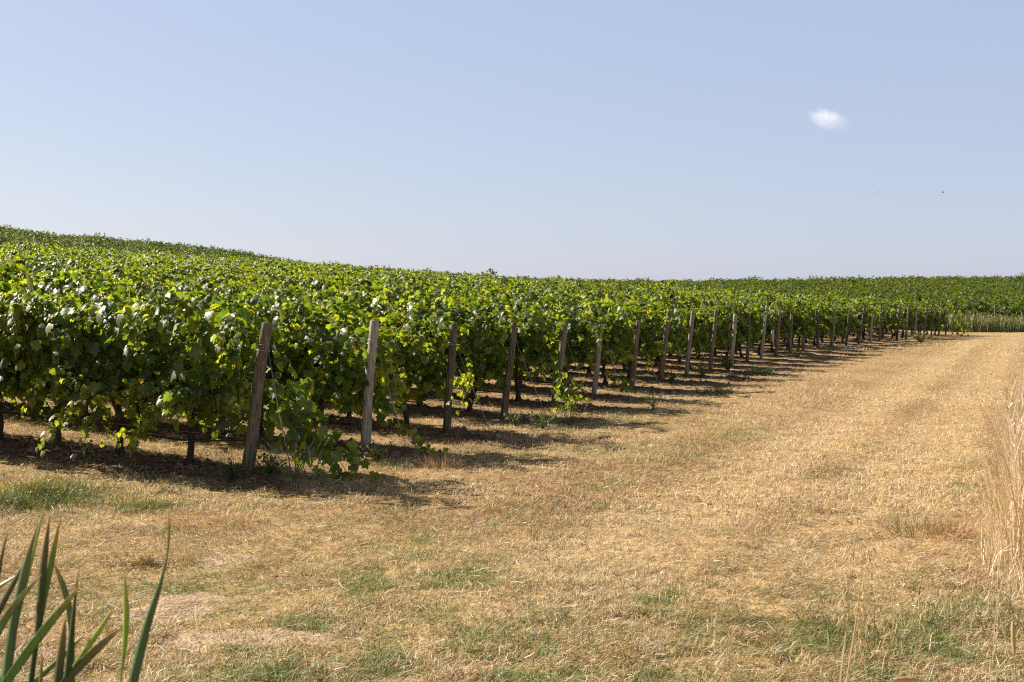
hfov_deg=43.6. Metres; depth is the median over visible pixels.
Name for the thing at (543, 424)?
weed
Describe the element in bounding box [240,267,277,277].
grapevine
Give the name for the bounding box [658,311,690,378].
wooden post
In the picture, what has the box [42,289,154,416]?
grapevine
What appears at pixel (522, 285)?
grapevine
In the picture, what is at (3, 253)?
grapevine
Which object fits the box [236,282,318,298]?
grapevine
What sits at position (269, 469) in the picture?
weed
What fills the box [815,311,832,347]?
wooden post
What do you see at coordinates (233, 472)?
weed
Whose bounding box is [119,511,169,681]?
cattail plant
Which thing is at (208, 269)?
grapevine
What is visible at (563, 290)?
grapevine
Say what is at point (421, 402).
drip hose
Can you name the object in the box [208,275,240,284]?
grapevine
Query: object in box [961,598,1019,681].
wild oat
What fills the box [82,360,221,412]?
vine shoot
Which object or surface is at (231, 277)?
grapevine
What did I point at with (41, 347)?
grapevine
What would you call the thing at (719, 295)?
grapevine
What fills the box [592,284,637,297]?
grapevine
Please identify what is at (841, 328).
grapevine
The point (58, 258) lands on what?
grapevine
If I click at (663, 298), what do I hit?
grapevine
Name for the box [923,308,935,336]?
wooden post
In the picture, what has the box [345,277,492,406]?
grapevine
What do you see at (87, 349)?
grapevine
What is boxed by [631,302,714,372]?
grapevine
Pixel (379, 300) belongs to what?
grapevine
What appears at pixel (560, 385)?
vine shoot
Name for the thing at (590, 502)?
grass tuft
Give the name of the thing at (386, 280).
grapevine
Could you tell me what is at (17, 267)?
grapevine
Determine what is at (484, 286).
grapevine
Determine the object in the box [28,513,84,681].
cattail plant
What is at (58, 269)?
grapevine
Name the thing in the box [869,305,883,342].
wooden post
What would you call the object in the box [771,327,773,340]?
plastic strip
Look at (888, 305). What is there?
grapevine
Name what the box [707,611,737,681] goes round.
wild oat
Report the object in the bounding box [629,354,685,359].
drip hose
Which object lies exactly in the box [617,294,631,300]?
grapevine
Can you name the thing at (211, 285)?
grapevine
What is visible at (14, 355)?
grapevine
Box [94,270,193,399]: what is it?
grapevine
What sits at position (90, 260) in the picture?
grapevine
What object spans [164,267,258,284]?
grapevine
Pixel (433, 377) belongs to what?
grapevine
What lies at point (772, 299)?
grapevine
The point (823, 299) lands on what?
grapevine
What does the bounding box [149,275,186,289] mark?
grapevine
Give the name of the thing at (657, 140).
sky
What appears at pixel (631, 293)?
grapevine
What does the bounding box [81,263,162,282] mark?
grapevine
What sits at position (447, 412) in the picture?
wooden post
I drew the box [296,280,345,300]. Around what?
grapevine
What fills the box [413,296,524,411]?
grapevine
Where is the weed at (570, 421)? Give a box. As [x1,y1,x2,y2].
[548,402,588,426]
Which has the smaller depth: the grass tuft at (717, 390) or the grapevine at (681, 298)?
the grass tuft at (717, 390)
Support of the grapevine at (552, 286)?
on the ground at (166, 611)
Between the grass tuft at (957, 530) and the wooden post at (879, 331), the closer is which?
the grass tuft at (957, 530)
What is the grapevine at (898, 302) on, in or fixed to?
on the ground at (166, 611)
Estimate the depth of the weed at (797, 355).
40.78 m
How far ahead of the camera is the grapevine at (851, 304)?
59.69 m
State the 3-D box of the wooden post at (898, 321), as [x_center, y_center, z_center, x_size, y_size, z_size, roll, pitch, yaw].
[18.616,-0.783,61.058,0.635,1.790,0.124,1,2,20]
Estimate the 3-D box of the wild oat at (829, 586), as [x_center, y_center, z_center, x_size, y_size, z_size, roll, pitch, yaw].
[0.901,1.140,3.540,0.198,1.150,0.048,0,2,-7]
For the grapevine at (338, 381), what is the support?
on the ground at (166, 611)
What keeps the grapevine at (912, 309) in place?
on the ground at (166, 611)
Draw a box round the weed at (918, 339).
[909,332,931,342]
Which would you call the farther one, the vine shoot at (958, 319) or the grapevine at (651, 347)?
the vine shoot at (958, 319)
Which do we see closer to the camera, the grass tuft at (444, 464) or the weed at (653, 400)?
the grass tuft at (444, 464)
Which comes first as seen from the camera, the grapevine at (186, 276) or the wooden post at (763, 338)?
the grapevine at (186, 276)
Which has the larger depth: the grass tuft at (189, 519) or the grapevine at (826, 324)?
the grapevine at (826, 324)
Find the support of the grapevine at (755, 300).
on the ground at (166, 611)
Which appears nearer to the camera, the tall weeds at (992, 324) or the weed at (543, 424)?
the weed at (543, 424)
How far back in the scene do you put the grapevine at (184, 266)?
36.68 m
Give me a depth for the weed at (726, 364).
32.41 m
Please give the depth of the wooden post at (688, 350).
30.68 m
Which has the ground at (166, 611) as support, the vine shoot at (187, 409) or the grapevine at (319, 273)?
the grapevine at (319, 273)
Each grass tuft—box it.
[153,498,270,532]
[159,482,183,493]
[368,498,420,512]
[370,456,416,469]
[414,450,464,470]
[587,497,617,507]
[694,383,735,394]
[741,361,780,375]
[882,504,957,538]
[914,507,985,538]
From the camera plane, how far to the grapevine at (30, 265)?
32.69 m
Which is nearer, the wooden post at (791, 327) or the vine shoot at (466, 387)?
the vine shoot at (466, 387)
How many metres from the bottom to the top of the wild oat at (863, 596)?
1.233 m
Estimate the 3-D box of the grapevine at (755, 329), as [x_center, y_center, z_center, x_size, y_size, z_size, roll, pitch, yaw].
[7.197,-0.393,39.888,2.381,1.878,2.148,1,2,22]
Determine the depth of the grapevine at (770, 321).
41.67 m
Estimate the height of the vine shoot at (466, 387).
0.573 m
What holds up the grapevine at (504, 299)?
on the ground at (166, 611)
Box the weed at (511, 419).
[504,410,524,426]
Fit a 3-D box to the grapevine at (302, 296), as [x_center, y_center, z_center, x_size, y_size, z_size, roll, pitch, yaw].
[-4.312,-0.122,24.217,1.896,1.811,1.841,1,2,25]
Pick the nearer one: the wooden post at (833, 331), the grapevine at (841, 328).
the wooden post at (833, 331)
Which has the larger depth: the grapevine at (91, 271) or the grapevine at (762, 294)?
the grapevine at (762, 294)
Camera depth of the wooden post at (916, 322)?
65.36 m
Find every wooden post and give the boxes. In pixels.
[241,322,291,472]
[360,320,407,452]
[442,324,491,433]
[501,323,545,414]
[551,324,590,403]
[591,317,623,396]
[629,320,659,386]
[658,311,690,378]
[684,311,709,374]
[709,310,734,369]
[729,314,753,365]
[745,314,770,361]
[760,306,783,358]
[774,312,795,354]
[788,311,808,352]
[802,310,819,350]
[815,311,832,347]
[831,310,848,346]
[845,310,860,345]
[857,307,871,344]
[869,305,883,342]
[878,305,891,340]
[895,306,908,340]
[905,307,913,339]
[914,307,927,336]
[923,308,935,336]
[930,309,934,336]
[938,307,949,334]
[945,308,953,334]
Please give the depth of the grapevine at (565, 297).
26.82 m
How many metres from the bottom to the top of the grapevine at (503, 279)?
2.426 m
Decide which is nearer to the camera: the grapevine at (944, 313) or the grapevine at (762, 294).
the grapevine at (762, 294)
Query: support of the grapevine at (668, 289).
on the ground at (166, 611)
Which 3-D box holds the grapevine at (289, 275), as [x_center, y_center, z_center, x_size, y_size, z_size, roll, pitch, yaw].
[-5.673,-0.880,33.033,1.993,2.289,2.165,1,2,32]
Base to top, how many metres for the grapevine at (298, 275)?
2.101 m
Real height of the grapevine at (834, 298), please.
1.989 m
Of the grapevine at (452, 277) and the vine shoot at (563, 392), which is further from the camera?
the grapevine at (452, 277)
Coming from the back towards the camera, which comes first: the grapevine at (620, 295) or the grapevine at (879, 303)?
the grapevine at (879, 303)
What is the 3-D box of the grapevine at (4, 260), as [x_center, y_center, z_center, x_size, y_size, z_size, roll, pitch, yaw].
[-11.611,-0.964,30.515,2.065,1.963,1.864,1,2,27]
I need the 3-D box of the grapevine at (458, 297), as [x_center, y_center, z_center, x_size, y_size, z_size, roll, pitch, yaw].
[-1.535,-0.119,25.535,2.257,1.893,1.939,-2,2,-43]
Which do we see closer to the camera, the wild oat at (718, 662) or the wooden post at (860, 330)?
the wild oat at (718, 662)
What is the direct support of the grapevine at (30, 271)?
on the ground at (166, 611)
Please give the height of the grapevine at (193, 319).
1.894 m
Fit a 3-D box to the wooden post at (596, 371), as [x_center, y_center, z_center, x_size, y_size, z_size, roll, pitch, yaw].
[1.800,0.347,24.007,0.686,1.608,0.111,1,2,21]
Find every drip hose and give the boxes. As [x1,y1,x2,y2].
[0,410,244,441]
[125,397,361,419]
[349,394,443,408]
[408,383,502,392]
[454,375,551,383]
[523,369,592,375]
[567,364,626,369]
[601,359,656,365]
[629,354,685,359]
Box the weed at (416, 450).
[412,435,422,458]
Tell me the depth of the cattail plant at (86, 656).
1.62 m
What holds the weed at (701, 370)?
on the ground at (166, 611)
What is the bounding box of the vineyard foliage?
[0,224,1023,319]
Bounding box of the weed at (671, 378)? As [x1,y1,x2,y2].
[665,374,676,382]
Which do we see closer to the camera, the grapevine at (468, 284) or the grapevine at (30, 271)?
the grapevine at (30, 271)
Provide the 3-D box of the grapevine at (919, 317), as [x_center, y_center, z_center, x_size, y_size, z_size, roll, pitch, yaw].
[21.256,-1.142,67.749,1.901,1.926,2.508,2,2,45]
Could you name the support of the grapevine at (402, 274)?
on the ground at (166, 611)
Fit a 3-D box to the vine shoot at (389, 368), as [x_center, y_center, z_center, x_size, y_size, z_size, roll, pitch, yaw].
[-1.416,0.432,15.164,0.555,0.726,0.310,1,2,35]
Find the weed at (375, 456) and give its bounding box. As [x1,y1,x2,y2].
[360,440,391,462]
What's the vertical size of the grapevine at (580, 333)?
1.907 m
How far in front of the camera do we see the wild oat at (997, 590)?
5.63 m
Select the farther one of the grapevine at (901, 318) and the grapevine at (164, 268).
the grapevine at (901, 318)
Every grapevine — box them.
[0,246,27,263]
[0,254,41,287]
[0,259,47,275]
[0,270,41,417]
[0,271,92,439]
[0,272,43,287]
[0,273,168,448]
[0,281,220,458]
[1,254,32,265]
[5,268,45,284]
[11,258,115,299]
[16,277,94,365]
[25,260,54,271]
[25,272,180,301]
[28,268,102,279]
[32,259,95,275]
[33,254,65,270]
[35,253,105,273]
[40,256,107,264]
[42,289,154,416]
[45,269,178,288]
[47,255,98,267]
[47,259,136,278]
[47,288,206,423]
[55,288,300,465]
[57,256,112,275]
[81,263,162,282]
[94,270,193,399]
[111,264,191,274]
[118,260,142,274]
[136,263,178,270]
[138,266,182,288]
[139,292,261,429]
[142,254,182,268]
[142,268,262,299]
[143,286,232,304]
[145,266,217,272]
[145,274,196,286]
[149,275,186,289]
[150,270,238,288]
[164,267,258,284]
[170,271,274,292]
[171,280,274,352]
[179,265,236,276]
[184,275,369,437]
[192,281,273,297]
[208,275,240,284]
[214,261,248,276]
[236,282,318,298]
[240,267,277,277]
[240,275,284,289]
[240,275,311,289]
[240,287,356,408]
[244,269,276,279]
[245,314,435,435]
[247,262,330,284]
[256,284,320,307]
[265,274,353,289]
[268,268,319,277]
[291,289,311,298]
[292,298,395,420]
[293,277,383,305]
[293,291,357,317]
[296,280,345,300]
[306,276,411,300]
[308,271,328,277]
[312,288,429,401]
[320,300,468,426]
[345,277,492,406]
[349,272,462,310]
[385,274,439,292]
[386,288,487,311]
[396,272,432,285]
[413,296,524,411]
[422,281,447,291]
[426,278,451,288]
[427,285,491,293]
[430,285,553,393]
[431,287,500,298]
[432,282,473,296]
[433,279,475,286]
[436,290,528,374]
[438,276,506,290]
[439,274,474,284]
[449,283,511,298]
[463,287,529,294]
[476,280,542,295]
[478,297,600,400]
[482,285,559,386]
[484,268,527,287]
[486,287,541,299]
[493,290,578,376]
[516,282,544,291]
[519,286,586,371]
[532,296,620,391]
[535,288,617,378]
[541,283,572,295]
[541,287,581,297]
[567,280,619,356]
[568,287,619,294]
[568,298,669,384]
[570,287,636,373]
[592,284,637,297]
[603,298,670,376]
[604,291,647,304]
[605,292,653,370]
[616,284,640,297]
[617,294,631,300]
[627,290,671,358]
[629,290,670,299]
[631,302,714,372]
[640,279,695,300]
[642,291,696,364]
[648,291,714,361]
[654,300,722,368]
[678,291,718,357]
[683,292,743,362]
[690,284,728,300]
[691,291,742,355]
[695,295,754,359]
[730,298,774,356]
[734,296,761,351]
[740,298,781,354]
[742,288,789,341]
[748,292,783,344]
[759,299,805,351]
[768,295,796,345]
[773,299,815,348]
[786,293,819,339]
[792,304,835,346]
[794,300,820,341]
[805,298,836,345]
[818,302,852,344]
[820,296,845,336]
[825,297,850,339]
[831,299,867,342]
[832,298,865,338]
[842,298,887,337]
[842,299,880,340]
[861,297,889,336]
[862,305,881,339]
[870,305,900,338]
[877,298,916,335]
[879,305,905,338]
[883,299,898,336]
[889,299,926,337]
[901,301,938,335]
[917,305,949,333]
[918,299,940,335]
[933,305,953,334]
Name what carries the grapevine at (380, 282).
on the ground at (166, 611)
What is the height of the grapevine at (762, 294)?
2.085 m
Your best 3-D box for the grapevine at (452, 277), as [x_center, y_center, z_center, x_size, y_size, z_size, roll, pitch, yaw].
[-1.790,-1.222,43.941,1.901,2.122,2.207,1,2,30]
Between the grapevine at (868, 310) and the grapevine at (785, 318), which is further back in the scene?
the grapevine at (868, 310)
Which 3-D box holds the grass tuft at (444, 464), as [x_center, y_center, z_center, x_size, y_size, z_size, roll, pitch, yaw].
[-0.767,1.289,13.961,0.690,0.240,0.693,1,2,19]
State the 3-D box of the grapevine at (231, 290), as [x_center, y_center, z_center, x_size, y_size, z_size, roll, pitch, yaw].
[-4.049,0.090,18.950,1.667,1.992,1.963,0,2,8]
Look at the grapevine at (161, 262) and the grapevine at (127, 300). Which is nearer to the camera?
the grapevine at (127, 300)
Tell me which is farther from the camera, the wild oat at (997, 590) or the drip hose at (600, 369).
the drip hose at (600, 369)
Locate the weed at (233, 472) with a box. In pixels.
[217,458,246,481]
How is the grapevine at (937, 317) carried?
on the ground at (166, 611)
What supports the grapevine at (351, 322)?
on the ground at (166, 611)
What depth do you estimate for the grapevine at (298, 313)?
15.49 m
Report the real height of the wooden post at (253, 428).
1.636 m
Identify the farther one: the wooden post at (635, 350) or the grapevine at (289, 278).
the grapevine at (289, 278)
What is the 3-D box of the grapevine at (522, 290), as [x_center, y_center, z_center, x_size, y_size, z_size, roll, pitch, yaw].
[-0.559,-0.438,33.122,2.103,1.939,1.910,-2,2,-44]
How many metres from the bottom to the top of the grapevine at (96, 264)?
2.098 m
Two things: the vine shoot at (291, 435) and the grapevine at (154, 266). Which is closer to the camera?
the vine shoot at (291, 435)
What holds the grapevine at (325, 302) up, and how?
on the ground at (166, 611)
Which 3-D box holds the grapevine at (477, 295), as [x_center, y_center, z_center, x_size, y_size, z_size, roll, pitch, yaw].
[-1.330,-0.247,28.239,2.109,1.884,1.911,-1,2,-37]
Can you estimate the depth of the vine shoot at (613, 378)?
23.86 m
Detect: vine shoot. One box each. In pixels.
[19,360,92,404]
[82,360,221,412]
[97,381,210,448]
[205,380,254,422]
[237,359,332,473]
[262,360,378,480]
[360,382,448,458]
[375,348,409,408]
[446,369,479,414]
[446,424,459,440]
[542,369,578,413]
[545,362,591,405]
[604,367,635,393]
[663,355,680,380]
[941,305,976,335]
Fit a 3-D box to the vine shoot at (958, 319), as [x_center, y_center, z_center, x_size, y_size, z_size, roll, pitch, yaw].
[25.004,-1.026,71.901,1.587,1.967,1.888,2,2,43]
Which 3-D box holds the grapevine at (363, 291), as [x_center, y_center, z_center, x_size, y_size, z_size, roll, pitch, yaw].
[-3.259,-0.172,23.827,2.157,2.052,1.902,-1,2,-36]
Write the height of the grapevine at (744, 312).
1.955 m
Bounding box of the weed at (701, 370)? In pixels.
[689,361,715,375]
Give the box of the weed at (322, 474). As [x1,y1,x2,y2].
[306,455,335,486]
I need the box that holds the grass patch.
[0,472,239,584]
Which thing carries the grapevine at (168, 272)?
on the ground at (166, 611)
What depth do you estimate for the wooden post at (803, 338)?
46.03 m
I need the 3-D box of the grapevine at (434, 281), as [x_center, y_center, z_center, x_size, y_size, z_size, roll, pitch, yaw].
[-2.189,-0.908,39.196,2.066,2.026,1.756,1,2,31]
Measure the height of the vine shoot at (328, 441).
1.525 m
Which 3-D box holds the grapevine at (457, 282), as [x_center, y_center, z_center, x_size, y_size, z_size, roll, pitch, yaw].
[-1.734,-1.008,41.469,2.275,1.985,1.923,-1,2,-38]
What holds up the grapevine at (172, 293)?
on the ground at (166, 611)
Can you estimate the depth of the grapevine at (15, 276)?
20.43 m
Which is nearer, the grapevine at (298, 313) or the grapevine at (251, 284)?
the grapevine at (298, 313)
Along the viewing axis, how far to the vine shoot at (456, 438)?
16.64 m
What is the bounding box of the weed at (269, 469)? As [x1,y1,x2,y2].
[252,452,285,476]
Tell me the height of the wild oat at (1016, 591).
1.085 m
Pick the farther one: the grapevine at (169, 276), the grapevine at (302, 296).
the grapevine at (169, 276)
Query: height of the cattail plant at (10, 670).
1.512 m
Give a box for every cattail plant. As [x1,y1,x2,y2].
[0,499,80,681]
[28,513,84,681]
[60,607,122,681]
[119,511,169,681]
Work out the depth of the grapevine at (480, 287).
30.13 m
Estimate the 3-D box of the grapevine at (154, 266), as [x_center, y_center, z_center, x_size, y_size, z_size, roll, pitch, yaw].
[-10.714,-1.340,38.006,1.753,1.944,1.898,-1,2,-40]
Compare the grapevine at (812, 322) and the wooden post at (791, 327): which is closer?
the wooden post at (791, 327)
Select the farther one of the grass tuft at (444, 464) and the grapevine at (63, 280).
the grapevine at (63, 280)
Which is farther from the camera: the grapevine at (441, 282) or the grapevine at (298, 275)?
the grapevine at (298, 275)
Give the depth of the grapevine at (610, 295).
31.24 m
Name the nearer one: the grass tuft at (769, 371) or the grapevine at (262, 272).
the grass tuft at (769, 371)
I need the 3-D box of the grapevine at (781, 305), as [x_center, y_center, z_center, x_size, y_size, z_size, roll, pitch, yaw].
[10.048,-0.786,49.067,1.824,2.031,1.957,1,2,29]
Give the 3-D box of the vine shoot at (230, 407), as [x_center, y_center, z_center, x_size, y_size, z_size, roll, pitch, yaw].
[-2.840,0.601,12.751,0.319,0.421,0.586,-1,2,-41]
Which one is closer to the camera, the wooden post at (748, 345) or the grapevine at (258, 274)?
the wooden post at (748, 345)
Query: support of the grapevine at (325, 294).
on the ground at (166, 611)
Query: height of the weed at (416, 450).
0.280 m
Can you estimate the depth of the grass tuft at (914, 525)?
10.07 m
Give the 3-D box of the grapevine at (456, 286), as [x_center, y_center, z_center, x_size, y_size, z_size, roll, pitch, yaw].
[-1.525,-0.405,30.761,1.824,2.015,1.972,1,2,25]
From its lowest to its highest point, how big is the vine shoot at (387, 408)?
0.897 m
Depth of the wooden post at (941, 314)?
71.69 m
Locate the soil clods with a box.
[0,362,798,647]
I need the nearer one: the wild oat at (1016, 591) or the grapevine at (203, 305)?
the wild oat at (1016, 591)
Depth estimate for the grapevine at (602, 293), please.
39.63 m
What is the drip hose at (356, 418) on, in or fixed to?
attached to the wooden post at (366, 427)
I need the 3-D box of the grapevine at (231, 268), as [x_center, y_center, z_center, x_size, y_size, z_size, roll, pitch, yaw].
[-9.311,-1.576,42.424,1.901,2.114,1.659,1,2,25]
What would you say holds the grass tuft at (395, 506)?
on the ground at (166, 611)
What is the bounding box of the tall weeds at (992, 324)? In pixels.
[904,310,1023,331]
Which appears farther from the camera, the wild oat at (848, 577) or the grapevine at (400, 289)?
the grapevine at (400, 289)
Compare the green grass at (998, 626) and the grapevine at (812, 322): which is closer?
the green grass at (998, 626)
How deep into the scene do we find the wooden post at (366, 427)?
15.10 m
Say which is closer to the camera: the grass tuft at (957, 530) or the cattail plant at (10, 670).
the cattail plant at (10, 670)
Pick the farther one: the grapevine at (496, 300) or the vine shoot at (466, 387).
the grapevine at (496, 300)
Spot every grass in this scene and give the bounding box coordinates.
[768,563,1023,681]
[924,352,1023,597]
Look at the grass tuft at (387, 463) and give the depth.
13.97 m
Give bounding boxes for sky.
[0,0,1023,281]
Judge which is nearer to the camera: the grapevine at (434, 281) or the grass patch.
the grass patch
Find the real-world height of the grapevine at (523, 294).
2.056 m
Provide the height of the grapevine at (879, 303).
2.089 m
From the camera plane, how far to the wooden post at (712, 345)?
32.89 m
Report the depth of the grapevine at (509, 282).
37.54 m
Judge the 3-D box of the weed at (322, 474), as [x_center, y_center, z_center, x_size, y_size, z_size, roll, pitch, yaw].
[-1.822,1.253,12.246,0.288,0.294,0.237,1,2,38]
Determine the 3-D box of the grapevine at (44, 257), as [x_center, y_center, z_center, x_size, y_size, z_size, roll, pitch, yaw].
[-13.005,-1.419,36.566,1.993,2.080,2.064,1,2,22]
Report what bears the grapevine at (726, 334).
on the ground at (166, 611)
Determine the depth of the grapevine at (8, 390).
15.33 m
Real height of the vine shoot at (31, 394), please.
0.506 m
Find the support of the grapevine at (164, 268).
on the ground at (166, 611)
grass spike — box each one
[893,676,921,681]
[1011,620,1016,681]
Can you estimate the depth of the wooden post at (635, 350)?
26.25 m
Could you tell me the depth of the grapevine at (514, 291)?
32.33 m
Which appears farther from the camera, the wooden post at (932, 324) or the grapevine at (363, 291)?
the wooden post at (932, 324)
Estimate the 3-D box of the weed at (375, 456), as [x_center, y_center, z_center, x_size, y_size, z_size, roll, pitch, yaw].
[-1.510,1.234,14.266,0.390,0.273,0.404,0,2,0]
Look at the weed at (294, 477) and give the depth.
12.37 m
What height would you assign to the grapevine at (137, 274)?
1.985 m
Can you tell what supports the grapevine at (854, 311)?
on the ground at (166, 611)
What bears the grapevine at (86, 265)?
on the ground at (166, 611)
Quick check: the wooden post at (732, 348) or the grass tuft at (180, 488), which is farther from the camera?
the wooden post at (732, 348)
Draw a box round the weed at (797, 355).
[784,345,807,357]
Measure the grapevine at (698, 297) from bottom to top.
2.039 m
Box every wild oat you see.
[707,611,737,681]
[784,639,838,681]
[803,547,867,681]
[836,540,869,681]
[846,538,880,681]
[881,574,918,681]
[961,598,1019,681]
[981,572,1023,681]
[991,511,1009,681]
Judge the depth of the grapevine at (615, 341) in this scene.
26.34 m
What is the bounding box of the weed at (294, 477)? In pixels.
[264,441,321,482]
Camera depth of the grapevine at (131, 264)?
34.79 m
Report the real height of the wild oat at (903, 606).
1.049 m
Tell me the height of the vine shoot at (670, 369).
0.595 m
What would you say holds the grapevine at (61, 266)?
on the ground at (166, 611)
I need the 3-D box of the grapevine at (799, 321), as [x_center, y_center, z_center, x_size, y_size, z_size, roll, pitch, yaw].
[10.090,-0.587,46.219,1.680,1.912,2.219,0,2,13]
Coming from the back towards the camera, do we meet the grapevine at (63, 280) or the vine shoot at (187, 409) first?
the grapevine at (63, 280)
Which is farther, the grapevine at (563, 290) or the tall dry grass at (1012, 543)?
the grapevine at (563, 290)
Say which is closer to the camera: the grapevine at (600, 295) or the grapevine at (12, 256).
the grapevine at (600, 295)
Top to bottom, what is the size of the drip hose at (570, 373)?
1.105 m
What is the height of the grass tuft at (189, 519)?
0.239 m
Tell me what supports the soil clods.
on the ground at (166, 611)
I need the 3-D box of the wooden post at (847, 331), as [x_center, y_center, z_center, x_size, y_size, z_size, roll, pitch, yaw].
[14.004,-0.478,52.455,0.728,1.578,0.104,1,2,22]
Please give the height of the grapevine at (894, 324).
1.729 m
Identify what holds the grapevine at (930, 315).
on the ground at (166, 611)
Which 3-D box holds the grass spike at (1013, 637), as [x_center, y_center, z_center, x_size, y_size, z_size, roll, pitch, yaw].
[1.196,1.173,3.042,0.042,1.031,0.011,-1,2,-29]
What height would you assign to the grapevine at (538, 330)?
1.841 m
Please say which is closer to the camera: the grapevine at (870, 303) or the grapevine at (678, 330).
the grapevine at (678, 330)
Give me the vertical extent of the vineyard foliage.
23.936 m
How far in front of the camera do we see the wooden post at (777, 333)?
41.65 m
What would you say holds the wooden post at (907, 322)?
on the ground at (166, 611)
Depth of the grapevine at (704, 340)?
32.97 m
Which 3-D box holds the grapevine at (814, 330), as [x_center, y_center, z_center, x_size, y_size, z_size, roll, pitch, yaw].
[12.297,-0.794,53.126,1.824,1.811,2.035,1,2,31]
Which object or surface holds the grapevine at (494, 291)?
on the ground at (166, 611)
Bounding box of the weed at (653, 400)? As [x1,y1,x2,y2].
[641,393,664,407]
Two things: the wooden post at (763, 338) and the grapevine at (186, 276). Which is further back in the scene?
the wooden post at (763, 338)
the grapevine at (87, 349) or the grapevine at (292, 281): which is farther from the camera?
the grapevine at (292, 281)
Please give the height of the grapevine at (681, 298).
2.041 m
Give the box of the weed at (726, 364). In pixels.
[717,354,738,370]
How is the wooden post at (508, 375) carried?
on the ground at (166, 611)
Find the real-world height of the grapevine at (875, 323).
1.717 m
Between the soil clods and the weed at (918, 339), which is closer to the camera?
the soil clods
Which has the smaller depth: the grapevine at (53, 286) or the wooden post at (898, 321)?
the grapevine at (53, 286)
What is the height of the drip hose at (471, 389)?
0.777 m
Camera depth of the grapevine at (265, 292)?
20.94 m
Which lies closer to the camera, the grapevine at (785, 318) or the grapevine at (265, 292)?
the grapevine at (265, 292)
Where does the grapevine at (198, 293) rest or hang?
on the ground at (166, 611)
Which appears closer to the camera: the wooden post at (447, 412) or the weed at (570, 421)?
the wooden post at (447, 412)
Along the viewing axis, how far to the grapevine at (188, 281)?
21.81 m
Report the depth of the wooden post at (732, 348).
35.09 m
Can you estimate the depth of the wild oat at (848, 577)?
2.92 m
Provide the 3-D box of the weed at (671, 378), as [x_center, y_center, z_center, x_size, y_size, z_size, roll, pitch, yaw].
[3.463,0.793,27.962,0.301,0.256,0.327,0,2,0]
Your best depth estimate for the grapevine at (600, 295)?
33.84 m
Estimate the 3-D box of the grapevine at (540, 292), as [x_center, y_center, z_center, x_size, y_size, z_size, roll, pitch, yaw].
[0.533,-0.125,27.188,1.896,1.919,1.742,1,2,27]
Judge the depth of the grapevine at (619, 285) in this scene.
40.95 m
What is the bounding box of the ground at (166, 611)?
[0,323,1023,681]
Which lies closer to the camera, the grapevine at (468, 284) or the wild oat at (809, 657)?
the wild oat at (809, 657)
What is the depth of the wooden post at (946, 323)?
73.81 m
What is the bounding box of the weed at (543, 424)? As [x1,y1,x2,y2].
[517,405,567,428]
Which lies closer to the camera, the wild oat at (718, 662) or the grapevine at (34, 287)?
the wild oat at (718, 662)
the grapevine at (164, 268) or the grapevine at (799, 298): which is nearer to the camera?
the grapevine at (164, 268)
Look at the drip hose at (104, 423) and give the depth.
13.57 m
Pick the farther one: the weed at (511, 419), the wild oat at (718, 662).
the weed at (511, 419)
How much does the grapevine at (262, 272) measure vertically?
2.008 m
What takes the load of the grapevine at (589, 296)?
on the ground at (166, 611)
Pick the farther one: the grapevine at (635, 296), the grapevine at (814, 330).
the grapevine at (814, 330)
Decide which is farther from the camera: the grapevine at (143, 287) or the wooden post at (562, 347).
the wooden post at (562, 347)
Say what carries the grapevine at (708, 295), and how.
on the ground at (166, 611)

